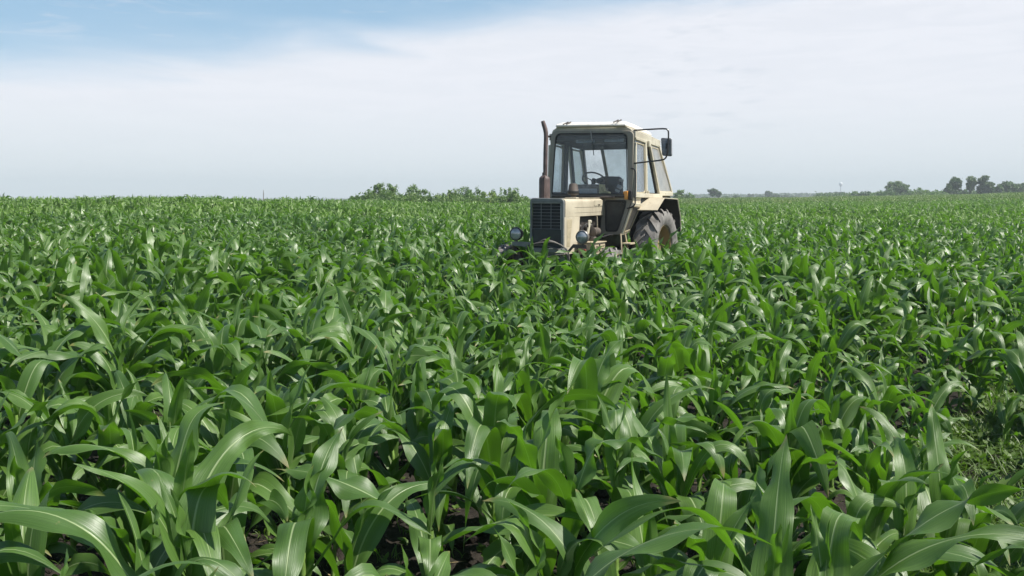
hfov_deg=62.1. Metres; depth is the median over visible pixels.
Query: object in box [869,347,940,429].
corn plant
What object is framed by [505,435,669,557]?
corn plant
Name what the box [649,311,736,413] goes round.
corn plant
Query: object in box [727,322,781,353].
corn plant
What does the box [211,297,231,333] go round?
corn plant
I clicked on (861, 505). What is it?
corn plant
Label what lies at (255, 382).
corn plant
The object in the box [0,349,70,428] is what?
corn plant
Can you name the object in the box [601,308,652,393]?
corn plant
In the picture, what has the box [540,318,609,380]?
corn plant
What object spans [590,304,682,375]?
corn plant
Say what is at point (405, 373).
corn plant
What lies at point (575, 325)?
corn plant
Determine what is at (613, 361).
corn plant
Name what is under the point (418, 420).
corn plant
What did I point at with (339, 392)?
corn plant
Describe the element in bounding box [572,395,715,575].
corn plant
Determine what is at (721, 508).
corn plant
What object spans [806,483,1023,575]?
corn plant
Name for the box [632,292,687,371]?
corn plant
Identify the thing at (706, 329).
corn plant
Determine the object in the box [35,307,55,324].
corn plant
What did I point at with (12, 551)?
corn plant
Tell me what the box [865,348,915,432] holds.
corn plant
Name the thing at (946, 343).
corn plant
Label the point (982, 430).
weeds
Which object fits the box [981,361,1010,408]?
corn plant
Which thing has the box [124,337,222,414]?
corn plant
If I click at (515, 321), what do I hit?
corn plant
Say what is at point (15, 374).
corn plant
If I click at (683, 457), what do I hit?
corn plant
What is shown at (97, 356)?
corn plant
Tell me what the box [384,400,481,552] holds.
corn plant
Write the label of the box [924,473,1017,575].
corn plant
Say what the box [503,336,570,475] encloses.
corn plant
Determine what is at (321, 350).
corn plant
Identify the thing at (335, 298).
corn plant
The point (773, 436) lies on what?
corn plant
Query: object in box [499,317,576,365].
corn plant
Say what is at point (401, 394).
corn plant
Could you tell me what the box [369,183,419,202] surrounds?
shrub
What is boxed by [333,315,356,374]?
corn plant
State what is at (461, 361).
corn plant
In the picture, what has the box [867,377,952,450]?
corn plant
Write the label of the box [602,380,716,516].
corn plant
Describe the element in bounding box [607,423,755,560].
corn plant
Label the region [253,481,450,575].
corn plant
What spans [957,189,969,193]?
shrub
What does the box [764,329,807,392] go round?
corn plant
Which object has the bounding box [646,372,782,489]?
corn plant
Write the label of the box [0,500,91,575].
corn plant
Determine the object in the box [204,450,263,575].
corn plant
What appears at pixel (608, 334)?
corn plant
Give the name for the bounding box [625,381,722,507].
corn plant
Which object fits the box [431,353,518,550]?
corn plant
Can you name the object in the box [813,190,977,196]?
hedge
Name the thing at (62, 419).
corn plant
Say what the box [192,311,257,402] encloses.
corn plant
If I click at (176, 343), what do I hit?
corn plant
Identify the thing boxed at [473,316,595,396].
corn plant
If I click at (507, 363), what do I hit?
corn plant
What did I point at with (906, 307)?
corn plant
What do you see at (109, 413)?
corn plant
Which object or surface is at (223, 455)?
corn plant
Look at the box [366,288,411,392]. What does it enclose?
corn plant
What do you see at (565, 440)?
corn plant
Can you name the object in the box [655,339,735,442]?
corn plant
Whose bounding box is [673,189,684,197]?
tree
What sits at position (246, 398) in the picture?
corn plant
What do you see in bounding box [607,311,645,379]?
corn plant
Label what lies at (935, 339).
corn plant
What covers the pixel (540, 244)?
steel rope
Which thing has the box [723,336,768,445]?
corn plant
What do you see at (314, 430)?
corn plant
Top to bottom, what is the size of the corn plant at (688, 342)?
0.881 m
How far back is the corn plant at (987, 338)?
6.50 m
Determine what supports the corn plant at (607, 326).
on the ground
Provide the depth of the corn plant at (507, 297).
7.92 m
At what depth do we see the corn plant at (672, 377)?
5.38 m
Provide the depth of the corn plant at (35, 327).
6.79 m
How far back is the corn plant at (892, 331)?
7.02 m
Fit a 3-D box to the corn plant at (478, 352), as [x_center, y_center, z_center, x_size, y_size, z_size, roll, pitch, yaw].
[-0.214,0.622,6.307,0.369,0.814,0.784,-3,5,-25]
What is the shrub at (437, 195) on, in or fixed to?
on the ground
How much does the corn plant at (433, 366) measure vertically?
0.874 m
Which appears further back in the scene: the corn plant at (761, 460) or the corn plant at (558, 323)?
the corn plant at (558, 323)
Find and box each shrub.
[350,194,371,199]
[359,183,395,200]
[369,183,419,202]
[404,184,435,201]
[427,192,444,199]
[433,188,471,202]
[462,186,495,202]
[482,188,504,202]
[491,187,529,204]
[683,192,694,197]
[842,191,859,195]
[850,191,870,195]
[876,188,898,195]
[900,189,917,195]
[910,187,924,194]
[915,190,928,194]
[923,189,949,194]
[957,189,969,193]
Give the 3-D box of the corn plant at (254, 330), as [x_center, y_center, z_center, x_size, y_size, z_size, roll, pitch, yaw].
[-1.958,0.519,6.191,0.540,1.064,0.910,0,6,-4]
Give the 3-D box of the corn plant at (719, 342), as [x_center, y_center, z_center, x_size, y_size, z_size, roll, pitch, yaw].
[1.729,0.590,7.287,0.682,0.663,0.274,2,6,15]
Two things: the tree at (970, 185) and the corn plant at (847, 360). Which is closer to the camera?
the corn plant at (847, 360)
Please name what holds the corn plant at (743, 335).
on the ground
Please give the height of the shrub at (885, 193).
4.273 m
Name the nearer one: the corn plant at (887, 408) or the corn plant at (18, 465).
the corn plant at (18, 465)
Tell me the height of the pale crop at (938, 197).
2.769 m
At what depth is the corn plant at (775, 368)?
5.60 m
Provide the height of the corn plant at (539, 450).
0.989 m
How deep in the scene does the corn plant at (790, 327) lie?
7.24 m
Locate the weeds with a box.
[0,314,1023,575]
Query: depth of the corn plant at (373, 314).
6.66 m
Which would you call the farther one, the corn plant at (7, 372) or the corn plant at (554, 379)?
the corn plant at (554, 379)
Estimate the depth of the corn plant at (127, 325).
6.60 m
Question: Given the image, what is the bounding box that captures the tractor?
[496,119,680,275]
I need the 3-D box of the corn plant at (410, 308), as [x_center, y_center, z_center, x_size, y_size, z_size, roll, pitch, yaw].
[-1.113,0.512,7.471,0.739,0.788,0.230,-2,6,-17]
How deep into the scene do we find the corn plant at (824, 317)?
7.54 m
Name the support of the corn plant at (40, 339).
on the ground
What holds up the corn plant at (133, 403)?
on the ground
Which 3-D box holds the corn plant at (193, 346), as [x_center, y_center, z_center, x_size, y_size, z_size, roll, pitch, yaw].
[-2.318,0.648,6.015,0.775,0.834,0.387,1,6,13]
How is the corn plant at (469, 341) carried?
on the ground
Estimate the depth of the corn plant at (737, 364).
6.36 m
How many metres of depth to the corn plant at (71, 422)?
4.43 m
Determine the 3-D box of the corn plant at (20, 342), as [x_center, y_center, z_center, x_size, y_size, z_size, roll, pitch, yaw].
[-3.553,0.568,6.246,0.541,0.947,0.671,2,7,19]
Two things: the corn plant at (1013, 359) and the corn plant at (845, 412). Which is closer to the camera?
the corn plant at (845, 412)
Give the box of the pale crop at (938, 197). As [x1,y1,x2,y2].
[675,192,1023,204]
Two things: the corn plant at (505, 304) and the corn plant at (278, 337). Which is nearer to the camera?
the corn plant at (278, 337)
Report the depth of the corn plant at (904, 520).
3.11 m
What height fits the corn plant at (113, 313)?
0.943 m
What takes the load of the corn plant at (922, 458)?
on the ground
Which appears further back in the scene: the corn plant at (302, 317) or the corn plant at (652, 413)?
the corn plant at (302, 317)
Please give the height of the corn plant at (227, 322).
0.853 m
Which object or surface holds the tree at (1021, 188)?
on the ground
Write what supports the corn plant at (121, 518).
on the ground
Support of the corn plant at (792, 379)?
on the ground
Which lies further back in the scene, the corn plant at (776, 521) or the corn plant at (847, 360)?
the corn plant at (847, 360)
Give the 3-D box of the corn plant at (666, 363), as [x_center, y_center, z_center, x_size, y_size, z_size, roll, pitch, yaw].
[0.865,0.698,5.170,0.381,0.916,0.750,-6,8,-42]
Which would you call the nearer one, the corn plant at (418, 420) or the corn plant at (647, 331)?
the corn plant at (418, 420)
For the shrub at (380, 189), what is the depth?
79.82 m
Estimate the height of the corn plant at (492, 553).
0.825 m
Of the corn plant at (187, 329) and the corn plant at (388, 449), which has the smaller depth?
the corn plant at (388, 449)
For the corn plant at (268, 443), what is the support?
on the ground
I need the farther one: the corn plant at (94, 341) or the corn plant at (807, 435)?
the corn plant at (94, 341)
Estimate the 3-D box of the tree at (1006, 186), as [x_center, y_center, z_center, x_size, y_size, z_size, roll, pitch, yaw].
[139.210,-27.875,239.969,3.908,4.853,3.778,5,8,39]
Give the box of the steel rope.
[526,239,569,259]
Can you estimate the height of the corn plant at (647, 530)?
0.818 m
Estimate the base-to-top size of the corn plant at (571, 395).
0.957 m
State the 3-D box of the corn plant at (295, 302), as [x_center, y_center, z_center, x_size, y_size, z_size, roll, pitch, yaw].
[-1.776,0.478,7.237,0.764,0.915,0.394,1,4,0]
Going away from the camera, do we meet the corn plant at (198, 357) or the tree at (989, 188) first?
the corn plant at (198, 357)
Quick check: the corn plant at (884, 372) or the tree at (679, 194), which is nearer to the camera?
the corn plant at (884, 372)
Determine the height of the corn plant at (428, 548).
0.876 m
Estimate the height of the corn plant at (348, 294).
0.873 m
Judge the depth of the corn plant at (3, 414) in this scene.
4.36 m
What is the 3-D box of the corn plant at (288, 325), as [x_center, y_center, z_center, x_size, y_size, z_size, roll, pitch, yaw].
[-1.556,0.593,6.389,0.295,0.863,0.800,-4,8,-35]
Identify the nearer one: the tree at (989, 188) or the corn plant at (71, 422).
the corn plant at (71, 422)
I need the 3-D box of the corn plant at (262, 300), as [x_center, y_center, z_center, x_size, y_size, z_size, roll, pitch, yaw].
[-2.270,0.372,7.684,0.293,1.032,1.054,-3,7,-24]
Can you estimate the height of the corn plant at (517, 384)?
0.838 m
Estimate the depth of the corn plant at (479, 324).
7.07 m
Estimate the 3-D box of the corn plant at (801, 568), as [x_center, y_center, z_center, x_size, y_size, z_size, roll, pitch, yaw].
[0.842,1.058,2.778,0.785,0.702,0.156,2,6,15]
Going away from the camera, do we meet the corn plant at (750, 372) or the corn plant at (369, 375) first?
the corn plant at (369, 375)
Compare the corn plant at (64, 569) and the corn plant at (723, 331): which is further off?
the corn plant at (723, 331)
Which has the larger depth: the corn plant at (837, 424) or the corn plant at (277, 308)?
the corn plant at (277, 308)
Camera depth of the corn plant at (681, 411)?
4.39 m
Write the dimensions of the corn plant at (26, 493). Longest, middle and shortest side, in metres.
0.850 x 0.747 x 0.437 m
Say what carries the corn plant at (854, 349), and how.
on the ground
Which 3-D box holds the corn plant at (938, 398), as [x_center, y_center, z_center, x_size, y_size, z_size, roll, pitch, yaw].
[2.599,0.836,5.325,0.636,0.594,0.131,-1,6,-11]
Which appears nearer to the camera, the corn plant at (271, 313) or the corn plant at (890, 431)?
the corn plant at (890, 431)
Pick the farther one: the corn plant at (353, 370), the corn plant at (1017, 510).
the corn plant at (353, 370)
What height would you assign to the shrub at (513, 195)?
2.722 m
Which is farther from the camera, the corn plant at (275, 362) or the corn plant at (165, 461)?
the corn plant at (275, 362)
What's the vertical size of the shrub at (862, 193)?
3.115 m
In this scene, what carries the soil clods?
on the ground
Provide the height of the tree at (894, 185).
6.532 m
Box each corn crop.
[0,194,1023,231]
[0,204,1023,509]
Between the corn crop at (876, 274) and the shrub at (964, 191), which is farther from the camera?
the shrub at (964, 191)
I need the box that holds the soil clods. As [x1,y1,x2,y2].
[2,348,1020,575]
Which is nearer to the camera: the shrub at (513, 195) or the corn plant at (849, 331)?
the corn plant at (849, 331)
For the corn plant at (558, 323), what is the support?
on the ground
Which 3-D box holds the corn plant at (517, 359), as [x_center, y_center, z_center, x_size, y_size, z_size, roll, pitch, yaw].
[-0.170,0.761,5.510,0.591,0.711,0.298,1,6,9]
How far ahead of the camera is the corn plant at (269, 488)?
3.24 m
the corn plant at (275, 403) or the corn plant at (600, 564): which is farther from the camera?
the corn plant at (275, 403)
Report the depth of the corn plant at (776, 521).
2.31 m
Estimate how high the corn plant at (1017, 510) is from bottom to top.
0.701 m
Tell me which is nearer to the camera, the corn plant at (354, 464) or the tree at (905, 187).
the corn plant at (354, 464)
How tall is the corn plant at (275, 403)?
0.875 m
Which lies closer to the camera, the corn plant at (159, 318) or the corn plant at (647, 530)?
the corn plant at (647, 530)
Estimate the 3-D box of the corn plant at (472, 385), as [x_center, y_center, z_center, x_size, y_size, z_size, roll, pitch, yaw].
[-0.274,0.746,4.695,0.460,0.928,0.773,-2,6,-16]
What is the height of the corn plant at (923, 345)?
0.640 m
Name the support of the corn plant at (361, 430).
on the ground
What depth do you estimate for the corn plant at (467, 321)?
7.70 m
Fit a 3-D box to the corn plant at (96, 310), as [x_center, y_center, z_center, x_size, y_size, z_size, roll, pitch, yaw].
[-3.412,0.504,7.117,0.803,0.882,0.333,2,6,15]
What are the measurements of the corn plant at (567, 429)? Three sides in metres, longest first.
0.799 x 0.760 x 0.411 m
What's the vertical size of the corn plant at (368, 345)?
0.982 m
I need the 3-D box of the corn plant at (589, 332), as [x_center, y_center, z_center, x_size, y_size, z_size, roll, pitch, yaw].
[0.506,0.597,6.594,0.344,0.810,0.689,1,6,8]
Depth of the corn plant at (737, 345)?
6.24 m
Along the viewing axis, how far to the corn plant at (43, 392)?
4.97 m
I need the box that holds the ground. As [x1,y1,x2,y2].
[0,197,1023,575]
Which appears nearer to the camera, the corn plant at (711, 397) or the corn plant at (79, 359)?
the corn plant at (711, 397)
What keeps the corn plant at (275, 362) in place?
on the ground
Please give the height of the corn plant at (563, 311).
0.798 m
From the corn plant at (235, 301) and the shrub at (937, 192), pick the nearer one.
the corn plant at (235, 301)
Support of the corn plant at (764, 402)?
on the ground
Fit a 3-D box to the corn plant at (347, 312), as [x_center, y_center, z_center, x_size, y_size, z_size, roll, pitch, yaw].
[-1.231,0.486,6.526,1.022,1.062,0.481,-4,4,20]
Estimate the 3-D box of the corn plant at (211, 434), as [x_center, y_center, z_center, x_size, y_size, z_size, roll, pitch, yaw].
[-1.333,0.797,4.055,0.920,0.956,0.433,1,6,-3]
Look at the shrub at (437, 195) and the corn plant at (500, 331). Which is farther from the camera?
the shrub at (437, 195)
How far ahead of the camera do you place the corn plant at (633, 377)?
5.15 m
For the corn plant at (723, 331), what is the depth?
7.78 m
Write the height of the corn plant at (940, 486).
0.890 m
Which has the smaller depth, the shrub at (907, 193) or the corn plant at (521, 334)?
the corn plant at (521, 334)
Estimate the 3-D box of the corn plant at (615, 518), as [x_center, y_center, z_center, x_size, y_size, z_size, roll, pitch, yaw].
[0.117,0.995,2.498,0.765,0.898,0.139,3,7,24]
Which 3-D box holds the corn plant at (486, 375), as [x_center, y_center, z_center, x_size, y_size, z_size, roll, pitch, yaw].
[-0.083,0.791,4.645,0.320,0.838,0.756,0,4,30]
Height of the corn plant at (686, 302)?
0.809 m
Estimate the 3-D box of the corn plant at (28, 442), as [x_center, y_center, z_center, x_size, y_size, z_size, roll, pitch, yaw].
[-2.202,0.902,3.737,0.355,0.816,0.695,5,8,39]
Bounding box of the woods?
[670,192,823,197]
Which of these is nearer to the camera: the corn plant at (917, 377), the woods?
the corn plant at (917, 377)
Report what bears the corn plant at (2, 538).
on the ground
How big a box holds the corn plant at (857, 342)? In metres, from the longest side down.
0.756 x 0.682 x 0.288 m
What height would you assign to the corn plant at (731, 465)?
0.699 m
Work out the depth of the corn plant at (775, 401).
4.75 m
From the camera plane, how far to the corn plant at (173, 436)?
3.44 m
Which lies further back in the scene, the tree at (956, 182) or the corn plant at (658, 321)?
the tree at (956, 182)
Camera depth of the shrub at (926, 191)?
230.26 m
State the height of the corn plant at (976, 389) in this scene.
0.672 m
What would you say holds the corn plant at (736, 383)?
on the ground
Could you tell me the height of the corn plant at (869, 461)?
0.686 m
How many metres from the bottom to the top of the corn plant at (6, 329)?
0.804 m
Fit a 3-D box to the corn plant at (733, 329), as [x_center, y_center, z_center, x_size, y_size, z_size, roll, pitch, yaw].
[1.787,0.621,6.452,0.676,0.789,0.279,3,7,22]
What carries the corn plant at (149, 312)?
on the ground
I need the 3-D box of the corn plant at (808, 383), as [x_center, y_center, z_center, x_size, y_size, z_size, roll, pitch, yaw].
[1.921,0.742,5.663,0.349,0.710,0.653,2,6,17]
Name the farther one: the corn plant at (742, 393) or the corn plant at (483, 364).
the corn plant at (483, 364)
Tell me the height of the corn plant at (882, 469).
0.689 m
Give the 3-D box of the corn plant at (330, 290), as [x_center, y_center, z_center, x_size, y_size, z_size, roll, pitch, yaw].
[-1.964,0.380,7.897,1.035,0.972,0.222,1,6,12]
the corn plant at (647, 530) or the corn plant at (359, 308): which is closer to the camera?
the corn plant at (647, 530)
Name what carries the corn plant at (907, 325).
on the ground
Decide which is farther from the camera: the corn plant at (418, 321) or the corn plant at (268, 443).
the corn plant at (418, 321)
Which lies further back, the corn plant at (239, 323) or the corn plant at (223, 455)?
the corn plant at (239, 323)
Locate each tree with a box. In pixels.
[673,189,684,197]
[707,188,717,196]
[764,191,772,196]
[884,181,902,194]
[897,184,909,194]
[942,183,954,194]
[949,176,962,193]
[966,176,976,193]
[974,175,989,193]
[983,181,994,193]
[994,184,1005,192]
[1001,181,1011,192]
[1006,180,1018,192]
[1015,183,1023,192]
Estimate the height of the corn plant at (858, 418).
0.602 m
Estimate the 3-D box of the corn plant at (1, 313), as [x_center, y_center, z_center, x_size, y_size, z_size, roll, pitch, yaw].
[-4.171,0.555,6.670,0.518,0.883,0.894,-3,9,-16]
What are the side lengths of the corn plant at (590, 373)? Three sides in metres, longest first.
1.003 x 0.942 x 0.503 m
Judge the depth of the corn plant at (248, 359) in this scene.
5.57 m
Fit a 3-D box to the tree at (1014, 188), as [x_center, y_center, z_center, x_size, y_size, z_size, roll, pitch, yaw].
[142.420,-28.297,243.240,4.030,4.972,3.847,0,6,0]
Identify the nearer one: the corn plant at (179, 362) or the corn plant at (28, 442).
the corn plant at (28, 442)
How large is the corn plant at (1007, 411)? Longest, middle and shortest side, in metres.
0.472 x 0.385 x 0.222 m
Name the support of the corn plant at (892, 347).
on the ground
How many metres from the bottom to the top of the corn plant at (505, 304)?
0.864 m
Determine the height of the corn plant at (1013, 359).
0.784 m
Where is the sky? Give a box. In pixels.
[0,0,1023,197]
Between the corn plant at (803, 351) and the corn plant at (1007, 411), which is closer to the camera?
the corn plant at (1007, 411)
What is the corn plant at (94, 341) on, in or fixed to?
on the ground
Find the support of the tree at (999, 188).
on the ground
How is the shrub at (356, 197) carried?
on the ground
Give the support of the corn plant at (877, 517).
on the ground
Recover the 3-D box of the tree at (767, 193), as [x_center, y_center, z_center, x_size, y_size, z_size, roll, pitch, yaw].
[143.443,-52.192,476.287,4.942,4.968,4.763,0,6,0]
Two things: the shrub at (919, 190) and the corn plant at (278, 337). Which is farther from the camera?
the shrub at (919, 190)
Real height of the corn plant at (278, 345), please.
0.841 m
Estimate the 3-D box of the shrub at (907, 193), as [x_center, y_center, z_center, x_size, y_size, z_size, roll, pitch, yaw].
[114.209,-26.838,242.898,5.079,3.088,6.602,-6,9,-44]
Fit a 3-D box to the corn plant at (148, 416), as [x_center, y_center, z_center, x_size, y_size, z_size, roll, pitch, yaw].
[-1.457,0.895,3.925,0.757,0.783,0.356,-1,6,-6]
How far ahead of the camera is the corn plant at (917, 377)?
6.02 m
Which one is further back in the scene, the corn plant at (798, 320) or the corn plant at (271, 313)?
the corn plant at (798, 320)
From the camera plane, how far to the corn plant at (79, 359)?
5.71 m
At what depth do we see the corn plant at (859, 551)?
2.35 m
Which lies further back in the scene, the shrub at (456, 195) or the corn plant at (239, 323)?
the shrub at (456, 195)
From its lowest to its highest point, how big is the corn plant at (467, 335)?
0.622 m
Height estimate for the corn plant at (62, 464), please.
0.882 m
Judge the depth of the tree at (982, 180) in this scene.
232.34 m
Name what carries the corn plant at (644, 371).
on the ground
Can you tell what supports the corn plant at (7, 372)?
on the ground
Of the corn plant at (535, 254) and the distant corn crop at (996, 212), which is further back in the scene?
the distant corn crop at (996, 212)
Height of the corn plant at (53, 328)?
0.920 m
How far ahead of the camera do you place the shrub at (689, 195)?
208.93 m
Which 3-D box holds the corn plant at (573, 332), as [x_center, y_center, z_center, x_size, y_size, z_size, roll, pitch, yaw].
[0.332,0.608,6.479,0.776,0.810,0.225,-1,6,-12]
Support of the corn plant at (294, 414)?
on the ground
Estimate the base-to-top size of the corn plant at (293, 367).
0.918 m
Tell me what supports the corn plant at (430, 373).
on the ground
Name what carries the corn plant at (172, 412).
on the ground
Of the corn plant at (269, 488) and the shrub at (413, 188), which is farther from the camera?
the shrub at (413, 188)
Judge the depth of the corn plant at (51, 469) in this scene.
3.67 m
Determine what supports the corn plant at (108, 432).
on the ground
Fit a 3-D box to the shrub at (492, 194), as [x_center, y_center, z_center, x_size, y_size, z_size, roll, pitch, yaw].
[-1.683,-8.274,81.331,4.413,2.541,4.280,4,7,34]
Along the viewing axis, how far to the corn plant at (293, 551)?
2.61 m
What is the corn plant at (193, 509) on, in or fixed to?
on the ground
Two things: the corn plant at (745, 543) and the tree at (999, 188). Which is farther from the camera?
the tree at (999, 188)
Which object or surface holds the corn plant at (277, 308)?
on the ground
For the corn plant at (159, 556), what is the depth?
2.63 m
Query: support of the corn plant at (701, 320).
on the ground
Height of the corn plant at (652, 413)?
0.786 m
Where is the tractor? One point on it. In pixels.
(573, 217)
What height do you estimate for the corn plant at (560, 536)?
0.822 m
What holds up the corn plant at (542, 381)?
on the ground
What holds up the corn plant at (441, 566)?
on the ground
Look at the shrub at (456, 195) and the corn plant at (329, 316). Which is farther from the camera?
the shrub at (456, 195)
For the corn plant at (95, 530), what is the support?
on the ground
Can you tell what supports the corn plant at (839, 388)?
on the ground
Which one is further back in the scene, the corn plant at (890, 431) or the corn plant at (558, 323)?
the corn plant at (558, 323)
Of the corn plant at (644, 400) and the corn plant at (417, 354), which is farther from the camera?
the corn plant at (417, 354)
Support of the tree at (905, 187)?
on the ground
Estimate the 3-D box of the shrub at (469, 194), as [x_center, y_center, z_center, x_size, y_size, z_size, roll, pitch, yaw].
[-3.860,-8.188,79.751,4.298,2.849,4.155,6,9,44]
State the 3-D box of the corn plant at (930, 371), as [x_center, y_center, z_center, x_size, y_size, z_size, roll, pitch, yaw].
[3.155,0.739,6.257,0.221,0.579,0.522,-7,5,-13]
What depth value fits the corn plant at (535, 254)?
12.31 m
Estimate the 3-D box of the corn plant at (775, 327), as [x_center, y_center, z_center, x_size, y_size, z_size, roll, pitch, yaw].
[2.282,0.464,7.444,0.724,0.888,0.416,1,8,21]
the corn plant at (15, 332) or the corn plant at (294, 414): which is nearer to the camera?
the corn plant at (294, 414)
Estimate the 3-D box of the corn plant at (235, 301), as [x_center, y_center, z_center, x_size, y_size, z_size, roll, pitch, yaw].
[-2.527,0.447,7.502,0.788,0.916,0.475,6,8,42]
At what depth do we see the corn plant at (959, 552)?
2.51 m
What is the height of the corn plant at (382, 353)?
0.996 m
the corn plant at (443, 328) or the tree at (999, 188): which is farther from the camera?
the tree at (999, 188)
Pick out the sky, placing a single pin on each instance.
(224, 98)
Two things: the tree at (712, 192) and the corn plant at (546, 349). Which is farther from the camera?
the tree at (712, 192)
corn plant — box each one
[0,303,52,392]
[0,312,20,338]
[0,322,106,480]
[0,342,38,450]
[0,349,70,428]
[0,360,94,469]
[0,364,55,430]
[0,388,147,557]
[0,390,63,457]
[0,391,83,511]
[0,395,104,542]
[0,467,104,575]
[0,492,243,575]
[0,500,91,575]
[0,501,271,575]
[0,528,51,556]
[0,540,65,575]
[1,310,31,364]
[1,325,58,431]
[5,314,45,386]
[6,297,132,394]
[6,431,146,575]
[10,293,209,429]
[14,320,40,361]
[22,322,160,396]
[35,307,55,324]
[40,382,161,515]
[43,402,282,481]
[45,380,98,509]
[48,366,75,428]
[54,293,153,374]
[58,319,112,439]
[59,412,155,570]
[60,550,217,575]
[64,383,127,490]
[65,292,141,356]
[67,298,148,357]
[68,334,175,424]
[73,463,272,575]
[81,300,186,381]
[87,334,136,380]
[97,402,249,517]
[114,369,163,490]
[119,426,318,569]
[121,312,211,409]
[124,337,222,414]
[124,373,234,447]
[124,416,245,552]
[129,355,232,420]
[134,420,291,575]
[135,297,240,393]
[142,308,158,365]
[147,296,175,346]
[148,361,322,500]
[151,345,335,418]
[153,323,241,409]
[155,316,218,392]
[156,280,265,337]
[159,351,241,404]
[174,294,248,382]
[179,287,218,325]
[187,365,410,568]
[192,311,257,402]
[197,325,310,397]
[198,407,321,575]
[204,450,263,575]
[205,385,325,535]
[209,288,261,326]
[209,566,218,575]
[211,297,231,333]
[218,297,302,359]
[218,314,243,365]
[219,342,315,414]
[233,338,325,407]
[240,311,367,416]
[240,428,430,575]
[241,273,270,320]
[242,297,342,382]
[244,289,290,371]
[250,292,302,373]
[250,411,407,575]
[252,279,282,378]
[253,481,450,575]
[254,370,308,465]
[264,274,341,356]
[264,350,368,462]
[265,289,331,379]
[267,296,344,393]
[269,277,355,325]
[279,452,581,575]
[282,319,320,359]
[288,345,400,485]
[290,283,395,376]
[290,377,373,481]
[297,280,338,406]
[298,300,363,376]
[307,305,416,387]
[320,397,400,532]
[323,293,337,313]
[325,336,401,451]
[332,286,361,375]
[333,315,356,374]
[334,285,408,386]
[336,315,448,455]
[338,311,435,409]
[341,368,428,500]
[345,545,450,575]
[350,305,428,384]
[357,300,393,352]
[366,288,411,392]
[373,310,456,381]
[377,318,452,416]
[377,340,441,430]
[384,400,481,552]
[392,356,453,430]
[398,320,531,392]
[399,362,616,524]
[400,364,469,409]
[405,298,448,344]
[406,358,453,514]
[415,419,581,575]
[424,292,490,369]
[424,316,506,376]
[430,337,514,501]
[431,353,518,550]
[437,342,481,389]
[441,297,512,355]
[444,324,480,358]
[452,353,532,472]
[453,316,495,394]
[453,379,604,506]
[453,522,773,575]
[454,289,523,338]
[454,494,680,575]
[461,355,520,391]
[463,278,542,337]
[471,296,525,371]
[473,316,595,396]
[474,347,541,475]
[475,303,516,372]
[477,383,574,575]
[481,332,523,369]
[483,489,745,575]
[485,300,555,338]
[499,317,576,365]
[499,325,550,391]
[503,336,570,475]
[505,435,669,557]
[511,237,554,286]
[514,314,604,360]
[514,328,577,390]
[519,379,575,476]
[524,291,584,338]
[526,290,574,351]
[530,356,640,458]
[531,303,540,331]
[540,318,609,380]
[541,336,692,474]
[544,313,596,370]
[546,371,567,402]
[548,385,712,510]
[556,310,600,359]
[560,337,654,532]
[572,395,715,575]
[578,307,633,353]
[587,314,656,401]
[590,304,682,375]
[592,372,724,553]
[596,434,793,575]
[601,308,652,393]
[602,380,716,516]
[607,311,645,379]
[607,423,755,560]
[616,328,721,417]
[620,365,682,429]
[624,311,686,365]
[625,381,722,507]
[628,312,722,405]
[629,451,688,575]
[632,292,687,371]
[633,303,666,337]
[635,348,656,408]
[636,294,721,343]
[642,310,699,373]
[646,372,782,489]
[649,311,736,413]
[649,369,687,417]
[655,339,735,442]
[657,465,852,575]
[658,508,902,575]
[668,299,737,367]
[669,426,773,529]
[674,478,812,575]
[675,364,792,486]
[677,406,757,494]
[680,320,750,370]
[681,313,732,340]
[681,315,733,373]
[681,362,806,479]
[682,311,771,402]
[688,365,758,442]
[705,319,795,399]
[713,333,772,394]
[714,401,772,543]
[718,323,764,375]
[721,312,811,378]
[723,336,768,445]
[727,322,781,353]
[728,293,809,356]
[731,340,779,381]
[731,340,805,412]
[737,395,870,541]
[746,493,904,575]
[755,399,851,471]
[756,315,818,364]
[763,354,817,420]
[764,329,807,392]
[764,386,853,549]
[768,396,827,457]
[773,300,819,349]
[778,360,875,492]
[780,320,863,399]
[784,351,827,417]
[792,452,983,575]
[797,300,830,383]
[797,353,877,407]
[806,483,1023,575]
[813,314,883,400]
[814,331,863,374]
[814,350,903,429]
[818,351,882,399]
[829,414,893,509]
[835,416,921,523]
[836,366,932,458]
[839,313,909,389]
[839,380,892,468]
[849,538,1023,575]
[859,320,936,386]
[860,308,952,385]
[861,407,980,519]
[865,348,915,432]
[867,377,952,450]
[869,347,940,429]
[870,325,939,387]
[875,437,1013,575]
[877,376,968,449]
[885,358,932,425]
[887,544,1023,575]
[896,300,918,381]
[899,337,983,413]
[911,423,961,475]
[913,350,978,408]
[914,405,975,575]
[915,314,1007,408]
[922,308,947,367]
[924,469,1023,574]
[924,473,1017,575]
[931,315,1015,411]
[943,338,1005,419]
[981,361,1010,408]
[994,384,1023,447]
[996,331,1023,416]
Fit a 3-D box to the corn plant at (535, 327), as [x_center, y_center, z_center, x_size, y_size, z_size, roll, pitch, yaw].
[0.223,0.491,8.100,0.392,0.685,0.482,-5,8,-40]
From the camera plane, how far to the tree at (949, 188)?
236.57 m
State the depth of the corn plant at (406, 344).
6.81 m
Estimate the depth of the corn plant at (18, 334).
6.22 m
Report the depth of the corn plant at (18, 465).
3.10 m
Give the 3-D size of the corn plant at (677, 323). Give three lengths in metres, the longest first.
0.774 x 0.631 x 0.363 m
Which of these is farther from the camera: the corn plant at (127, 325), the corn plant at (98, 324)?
the corn plant at (127, 325)
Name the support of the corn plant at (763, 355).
on the ground
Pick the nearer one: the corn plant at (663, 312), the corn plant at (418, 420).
the corn plant at (418, 420)

